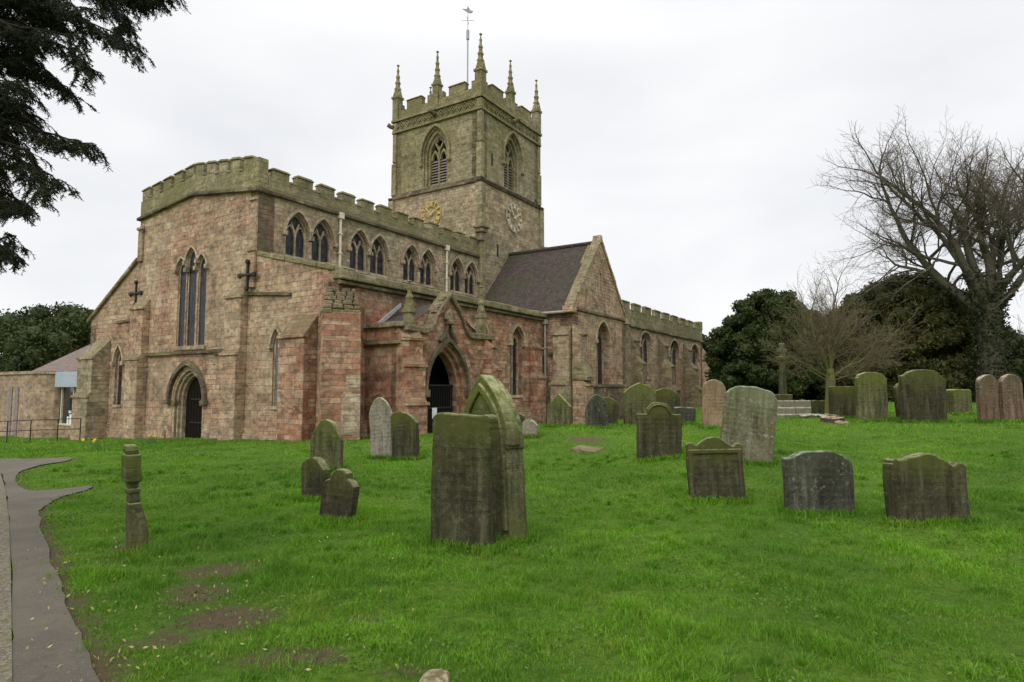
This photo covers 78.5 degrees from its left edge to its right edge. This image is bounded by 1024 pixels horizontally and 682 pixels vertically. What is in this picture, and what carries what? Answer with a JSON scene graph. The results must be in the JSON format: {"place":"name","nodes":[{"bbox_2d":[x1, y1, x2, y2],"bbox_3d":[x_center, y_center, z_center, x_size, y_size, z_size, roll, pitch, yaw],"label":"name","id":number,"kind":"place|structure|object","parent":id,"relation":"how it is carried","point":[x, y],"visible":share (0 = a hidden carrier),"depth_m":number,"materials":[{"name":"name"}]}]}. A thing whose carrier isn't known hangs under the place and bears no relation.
{"place":"outdoors","nodes":[
{"label":"outdoors","id":0,"kind":"place"},
{"bbox_2d":[0,457,99,681],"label":"path","id":1,"kind":"structure","parent":0,"point":[23,507],"depth_m":4.57,"materials":[{"name":"grey asphalt"}]},
{"bbox_2d":[0,396,1023,681],"bbox_3d":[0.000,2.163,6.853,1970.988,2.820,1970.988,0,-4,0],"label":"ground","id":2,"kind":"structure","parent":0,"point":[194,626],"depth_m":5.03,"materials":[{"name":"green plant"}]},
{"bbox_2d":[0,474,11,681],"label":"path gravel edge","id":3,"kind":"object","parent":2,"relation":"on","point":[5,630],"visible":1,"depth_m":4.71,"materials":[{"name":"beige gravel"}]},
{"bbox_2d":[0,418,80,442],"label":"handrail","id":4,"kind":"object","parent":2,"relation":"on","point":[30,430],"visible":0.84,"depth_m":25.92,"materials":[{"name":"black metal"}]},
{"bbox_2d":[0,345,89,437],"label":"annexe","id":5,"kind":"structure","parent":2,"relation":"on","point":[46,391],"depth_m":30.09,"materials":[{"name":"stone"}]},
{"bbox_2d":[57,387,75,425],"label":"window","id":6,"kind":"structure","parent":5,"relation":"in","point":[65,412],"depth_m":29.76,"materials":[{"name":"glass"}]},
{"bbox_2d":[0,301,93,374],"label":"yew tree","id":7,"kind":"object","parent":2,"relation":"on","point":[36,337],"visible":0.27,"depth_m":41.62,"materials":[{"name":"green plant"}]},
{"bbox_2d":[82,438,104,450],"bbox_3d":[-11.610,2.866,17.220,0.584,0.400,0.535,1,-4,-9],"label":"daffodil clump","id":8,"kind":"object","parent":2,"relation":"on","point":[93,441],"visible":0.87,"depth_m":17.23,"materials":[{"name":"green plant"}]},
{"bbox_2d":[0,0,191,274],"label":"yew tree","id":9,"kind":"object","parent":2,"relation":"on","point":[44,19],"visible":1,"depth_m":4.91,"materials":[{"name":"green plant"}]},
{"bbox_2d":[121,444,148,551],"bbox_3d":[-3.693,1.627,6.141,0.219,1.220,0.259,3,-5,-42],"label":"grave marker","id":10,"kind":"object","parent":2,"relation":"on","point":[136,529],"visible":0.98,"depth_m":6.07,"materials":[{"name":"grey stone"}]},
{"bbox_2d":[142,434,161,443],"bbox_3d":[-12.160,3.335,21.191,0.716,0.382,0.337,-2,-5,22],"label":"daffodil clump","id":11,"kind":"object","parent":2,"relation":"on","point":[150,438],"visible":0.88,"depth_m":21.19,"materials":[{"name":"green plant"}]},
{"bbox_2d":[26,528,412,681],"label":"leaf litter","id":12,"kind":"object","parent":2,"relation":"on","point":[155,647],"visible":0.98,"depth_m":4.19,"materials":[{"name":"plant"}]},
{"bbox_2d":[301,457,330,498],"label":"headstone","id":13,"kind":"object","parent":2,"relation":"on","point":[315,473],"visible":0.38,"depth_m":8.85,"materials":[{"name":"grey stone"}]},
{"bbox_2d":[310,419,343,467],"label":"headstone","id":14,"kind":"object","parent":2,"relation":"on","point":[327,443],"visible":0.47,"depth_m":12.22,"materials":[{"name":"stone"}]},
{"bbox_2d":[319,468,359,520],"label":"headstone","id":15,"kind":"object","parent":2,"relation":"on","point":[340,492],"visible":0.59,"depth_m":7.43,"materials":[{"name":"grey stone"}]},
{"bbox_2d":[369,397,392,456],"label":"headstone","id":16,"kind":"object","parent":2,"relation":"on","point":[380,412],"visible":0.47,"depth_m":14.26,"materials":[{"name":"grey stone"}]},
{"bbox_2d":[70,7,709,440],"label":"church","id":17,"kind":"structure","parent":2,"relation":"on","point":[250,297],"depth_m":25.71,"materials":[{"name":"brown stone"}]},
{"bbox_2d":[110,343,124,407],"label":"window","id":18,"kind":"structure","parent":17,"relation":"in","point":[121,363],"depth_m":27.13,"materials":[{"name":"stone"}]},
{"bbox_2d":[173,256,188,346],"bbox_3d":[-13.040,-1.510,24.698,0.874,3.716,0.280,-3,-5,32],"label":"window","id":19,"kind":"structure","parent":17,"relation":"in","point":[183,269],"depth_m":24.79,"materials":[{"name":"glass"}]},
{"bbox_2d":[182,245,199,346],"bbox_3d":[-12.475,-1.717,24.354,0.974,4.076,0.280,-3,-5,32],"label":"window","id":20,"kind":"structure","parent":17,"relation":"in","point":[192,277],"depth_m":24.45,"materials":[{"name":"glass"}]},
{"bbox_2d":[185,377,201,437],"bbox_3d":[-12.221,2.775,24.365,1.560,2.840,0.180,-3,-5,32],"label":"door","id":21,"kind":"structure","parent":17,"relation":"in","point":[193,423],"depth_m":24.46,"materials":[{"name":"brown wood"}]},
{"bbox_2d":[193,252,209,345],"bbox_3d":[-11.877,-1.568,23.957,0.874,3.716,0.280,-3,-5,32],"label":"window","id":22,"kind":"structure","parent":17,"relation":"in","point":[204,265],"depth_m":24.04,"materials":[{"name":"glass"}]},
{"bbox_2d":[266,326,280,409],"bbox_3d":[-8.002,0.909,21.298,0.780,2.845,0.290,-3,-5,32],"label":"window","id":23,"kind":"structure","parent":17,"relation":"in","point":[269,346],"depth_m":21.41,"materials":[{"name":"stone"}]},
{"bbox_2d":[282,209,313,259],"bbox_3d":[-8.211,-4.044,23.857,0.410,1.958,1.386,-3,-5,32],"label":"window","id":24,"kind":"structure","parent":17,"relation":"in","point":[294,231],"depth_m":23.97,"materials":[{"name":"stone"}]},
{"bbox_2d":[308,216,337,262],"bbox_3d":[-7.565,-3.966,24.866,0.410,1.958,1.386,-3,-5,32],"label":"window","id":25,"kind":"structure","parent":17,"relation":"in","point":[321,244],"depth_m":25.01,"materials":[{"name":"stone"}]},
{"bbox_2d":[346,227,372,274],"bbox_3d":[-6.509,-3.838,26.513,0.410,1.958,1.386,-3,-5,32],"label":"window","id":26,"kind":"structure","parent":17,"relation":"in","point":[356,245],"depth_m":26.64,"materials":[{"name":"stone"}]},
{"bbox_2d":[367,233,391,278],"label":"window","id":27,"kind":"structure","parent":17,"relation":"in","point":[377,261],"depth_m":27.64,"materials":[{"name":"stone"}]},
{"bbox_2d":[400,242,422,284],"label":"window","id":28,"kind":"structure","parent":17,"relation":"in","point":[408,260],"depth_m":29.37,"materials":[{"name":"stone"}]},
{"bbox_2d":[417,247,438,288],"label":"window","id":29,"kind":"structure","parent":17,"relation":"in","point":[426,272],"depth_m":30.38,"materials":[{"name":"stone"}]},
{"bbox_2d":[448,256,466,294],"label":"window","id":30,"kind":"structure","parent":17,"relation":"in","point":[454,272],"depth_m":32.32,"materials":[{"name":"stone"}]},
{"bbox_2d":[464,260,479,297],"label":"window","id":31,"kind":"structure","parent":17,"relation":"in","point":[470,281],"depth_m":33.38,"materials":[{"name":"stone"}]},
{"bbox_2d":[472,319,489,334],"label":"window","id":32,"kind":"structure","parent":17,"relation":"in","point":[474,322],"depth_m":26.50,"materials":[{"name":"stone"}]},
{"bbox_2d":[508,323,527,397],"bbox_3d":[0.118,0.880,28.646,0.550,3.422,1.438,-3,-5,32],"label":"window","id":33,"kind":"structure","parent":17,"relation":"in","point":[512,339],"depth_m":28.93,"materials":[{"name":"stone"}]},
{"bbox_2d":[595,320,611,383],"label":"window","id":34,"kind":"structure","parent":17,"relation":"in","point":[598,336],"depth_m":33.44,"materials":[{"name":"glass"}]},
{"bbox_2d":[639,330,653,379],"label":"window","id":35,"kind":"structure","parent":17,"relation":"in","point":[644,343],"depth_m":43.87,"materials":[{"name":"stone"}]},
{"bbox_2d":[669,338,680,385],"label":"window","id":36,"kind":"structure","parent":17,"relation":"in","point":[672,349],"depth_m":49.17,"materials":[{"name":"stone"}]},
{"bbox_2d":[691,343,700,366],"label":"window","id":37,"kind":"structure","parent":17,"relation":"in","point":[692,347],"depth_m":53.67,"materials":[{"name":"stone"}]},
{"bbox_2d":[390,411,419,457],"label":"headstone","id":38,"kind":"object","parent":2,"relation":"on","point":[405,433],"visible":0.68,"depth_m":13.83,"materials":[{"name":"stone"}]},
{"bbox_2d":[419,669,449,681],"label":"rock","id":39,"kind":"object","parent":2,"relation":"on","point":[441,675],"visible":0.96,"depth_m":3.24,"materials":[{"name":"beige stone"}]},
{"bbox_2d":[430,412,497,549],"bbox_3d":[-0.484,1.563,6.253,0.666,1.680,0.190,-1,-6,24],"label":"headstone","id":40,"kind":"object","parent":2,"relation":"on","point":[464,473],"visible":0.64,"depth_m":6.17,"materials":[{"name":"grey stone"}]},
{"bbox_2d":[464,375,527,542],"bbox_3d":[-0.224,1.431,6.919,0.305,2.127,0.804,7,-14,-43],"label":"headstone","id":41,"kind":"object","parent":2,"relation":"on","point":[489,394],"visible":0.51,"depth_m":6.68,"materials":[{"name":"grey stone"}]},
{"bbox_2d":[519,414,525,422],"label":"headstone","id":42,"kind":"object","parent":2,"relation":"on","point":[522,417],"visible":0.09,"depth_m":18.81,"materials":[{"name":"stone"}]},
{"bbox_2d":[522,420,537,437],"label":"headstone","id":43,"kind":"object","parent":2,"relation":"on","point":[530,426],"visible":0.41,"depth_m":14.99,"materials":[{"name":"grey stone"}]},
{"bbox_2d":[546,394,571,425],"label":"headstone","id":44,"kind":"object","parent":2,"relation":"on","point":[559,409],"visible":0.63,"depth_m":17.33,"materials":[{"name":"stone"}]},
{"bbox_2d":[570,445,602,452],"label":"ledger slab","id":45,"kind":"structure","parent":2,"relation":"on","point":[583,448],"depth_m":13.47,"materials":[{"name":"stone"}]},
{"bbox_2d":[585,394,608,426],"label":"headstone","id":46,"kind":"object","parent":2,"relation":"on","point":[596,410],"visible":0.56,"depth_m":17.02,"materials":[{"name":"stone"}]},
{"bbox_2d":[603,397,618,424],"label":"headstone","id":47,"kind":"object","parent":2,"relation":"on","point":[613,407],"visible":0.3,"depth_m":18.41,"materials":[{"name":"stone"}]},
{"bbox_2d":[623,383,655,425],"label":"headstone","id":48,"kind":"object","parent":2,"relation":"on","point":[639,398],"visible":0.44,"depth_m":18.84,"materials":[{"name":"green stone"}]},
{"bbox_2d":[636,402,681,460],"bbox_3d":[2.695,1.815,11.484,0.816,1.393,0.170,0,-4,6],"label":"headstone","id":49,"kind":"object","parent":2,"relation":"on","point":[659,429],"visible":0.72,"depth_m":11.43,"materials":[{"name":"stone"}]},
{"bbox_2d":[654,388,681,413],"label":"headstone","id":50,"kind":"object","parent":2,"relation":"on","point":[671,398],"visible":0.22,"depth_m":20.84,"materials":[{"name":"green stone"}]},
{"bbox_2d":[673,407,695,422],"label":"headstone","id":51,"kind":"object","parent":2,"relation":"on","point":[688,414],"visible":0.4,"depth_m":16.75,"materials":[{"name":"stone"}]},
{"bbox_2d":[702,379,725,426],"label":"headstone","id":52,"kind":"object","parent":2,"relation":"on","point":[713,391],"visible":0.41,"depth_m":15.86,"materials":[{"name":"beige stone"}]},
{"bbox_2d":[685,437,745,502],"bbox_3d":[2.888,1.987,8.877,0.773,1.248,0.182,-3,-8,8],"label":"headstone","id":53,"kind":"object","parent":2,"relation":"on","point":[714,466],"visible":0.55,"depth_m":8.83,"materials":[{"name":"grey stone"}]},
{"bbox_2d":[702,334,731,390],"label":"yew tree","id":54,"kind":"object","parent":2,"relation":"on","point":[706,339],"visible":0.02,"depth_m":56.70,"materials":[{"name":"green plant"}]},
{"bbox_2d":[721,386,777,462],"bbox_3d":[4.119,1.633,10.948,0.893,1.694,0.150,7,-9,9],"label":"headstone","id":55,"kind":"object","parent":2,"relation":"on","point":[749,418],"visible":0.57,"depth_m":10.91,"materials":[{"name":"grey stone"}]},
{"bbox_2d":[703,288,844,400],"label":"yew tree","id":56,"kind":"object","parent":2,"relation":"on","point":[744,331],"visible":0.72,"depth_m":40.95,"materials":[{"name":"green plant"}]},
{"bbox_2d":[774,343,810,417],"bbox_3d":[10.349,1.669,23.934,2.731,3.167,2.722,2,-5,-20],"label":"memorial cross","id":57,"kind":"object","parent":2,"relation":"on","point":[788,406],"visible":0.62,"depth_m":23.34,"materials":[{"name":"grey stone"}]},
{"bbox_2d":[799,414,814,418],"bbox_3d":[9.225,2.400,19.624,0.423,0.204,0.341,-5,0,0],"label":"rubble block","id":58,"kind":"object","parent":2,"relation":"on","point":[806,416],"depth_m":19.49,"materials":[{"name":"grey stone"}]},
{"bbox_2d":[781,450,854,515],"bbox_3d":[3.956,1.998,8.081,0.888,1.156,0.160,0,-7,-4],"label":"headstone","id":59,"kind":"object","parent":2,"relation":"on","point":[820,480],"visible":0.53,"depth_m":8.03,"materials":[{"name":"stone"}]},
{"bbox_2d":[811,400,824,413],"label":"headstone","id":60,"kind":"object","parent":2,"relation":"on","point":[817,406],"visible":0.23,"depth_m":21.29,"materials":[{"name":"stone"}]},
{"bbox_2d":[793,325,859,400],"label":"yew tree","id":61,"kind":"object","parent":2,"relation":"on","point":[811,396],"depth_m":43.51,"materials":[{"name":"green plant"}]},
{"bbox_2d":[820,416,844,423],"bbox_3d":[9.164,2.274,17.899,0.529,0.241,0.547,-4,1,-23],"label":"broken stone","id":62,"kind":"object","parent":2,"relation":"on","point":[828,419],"visible":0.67,"depth_m":17.76,"materials":[{"name":"brown stone"}]},
{"bbox_2d":[834,420,848,424],"bbox_3d":[9.164,2.300,17.419,0.373,0.162,0.238,2,2,33],"label":"broken stone","id":63,"kind":"object","parent":2,"relation":"on","point":[841,422],"visible":0.62,"depth_m":17.36,"materials":[{"name":"brown stone"}]},
{"bbox_2d":[828,386,855,416],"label":"headstone","id":64,"kind":"object","parent":2,"relation":"on","point":[841,400],"visible":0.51,"depth_m":19.77,"materials":[{"name":"green stone"}]},
{"bbox_2d":[759,236,926,413],"bbox_3d":[11.270,-0.317,20.970,6.066,6.300,3.942,0,-4,0],"label":"bare tree","id":65,"kind":"object","parent":2,"relation":"on","point":[832,347],"visible":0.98,"depth_m":20.47,"materials":[{"name":"brown plant"}]},
{"bbox_2d":[854,372,887,420],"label":"headstone","id":66,"kind":"object","parent":2,"relation":"on","point":[871,398],"visible":0.63,"depth_m":17.86,"materials":[{"name":"stone"}]},
{"bbox_2d":[893,383,899,416],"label":"headstone","id":67,"kind":"object","parent":2,"relation":"on","point":[896,395],"visible":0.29,"depth_m":18.84,"materials":[{"name":"grey stone"}]},
{"bbox_2d":[809,106,1023,402],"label":"bare tree","id":68,"kind":"object","parent":2,"relation":"on","point":[988,295],"visible":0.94,"depth_m":36.41,"materials":[{"name":"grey plant"}]},
{"bbox_2d":[822,272,1017,401],"bbox_3d":[26.643,-0.163,42.178,12.010,9.242,10.197,0,-4,0],"label":"yew tree","id":69,"kind":"object","parent":2,"relation":"on","point":[947,325],"visible":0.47,"depth_m":38.96,"materials":[{"name":"green plant"}]},
{"bbox_2d":[898,369,946,422],"bbox_3d":[11.485,1.710,17.521,1.310,1.833,0.170,1,-5,-5],"label":"headstone","id":70,"kind":"object","parent":2,"relation":"on","point":[922,394],"visible":0.67,"depth_m":17.45,"materials":[{"name":"grey stone"}]},
{"bbox_2d":[882,453,970,525],"bbox_3d":[5.019,1.954,7.584,1.017,1.182,0.170,2,-8,-8],"label":"headstone","id":71,"kind":"object","parent":2,"relation":"on","point":[923,485],"visible":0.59,"depth_m":7.52,"materials":[{"name":"grey stone"}]},
{"bbox_2d":[946,389,971,413],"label":"headstone","id":72,"kind":"object","parent":2,"relation":"on","point":[959,400],"visible":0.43,"depth_m":19.75,"materials":[{"name":"green stone"}]},
{"bbox_2d":[975,374,1000,420],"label":"headstone","id":73,"kind":"object","parent":2,"relation":"on","point":[987,396],"visible":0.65,"depth_m":16.66,"materials":[{"name":"brown stone"}]},
{"bbox_2d":[953,327,1023,392],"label":"yew tree","id":74,"kind":"object","parent":2,"relation":"on","point":[1018,365],"visible":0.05,"depth_m":41.53,"materials":[{"name":"green plant"}]},
{"bbox_2d":[998,374,1023,420],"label":"headstone","id":75,"kind":"object","parent":2,"relation":"on","point":[1011,396],"visible":0.69,"depth_m":16.66,"materials":[{"name":"stone"}]},
{"bbox_2d":[0,0,1023,353],"label":"sky","id":76,"kind":"structure","parent":0,"point":[689,136],"materials":[{"name":"white"}]}
]}

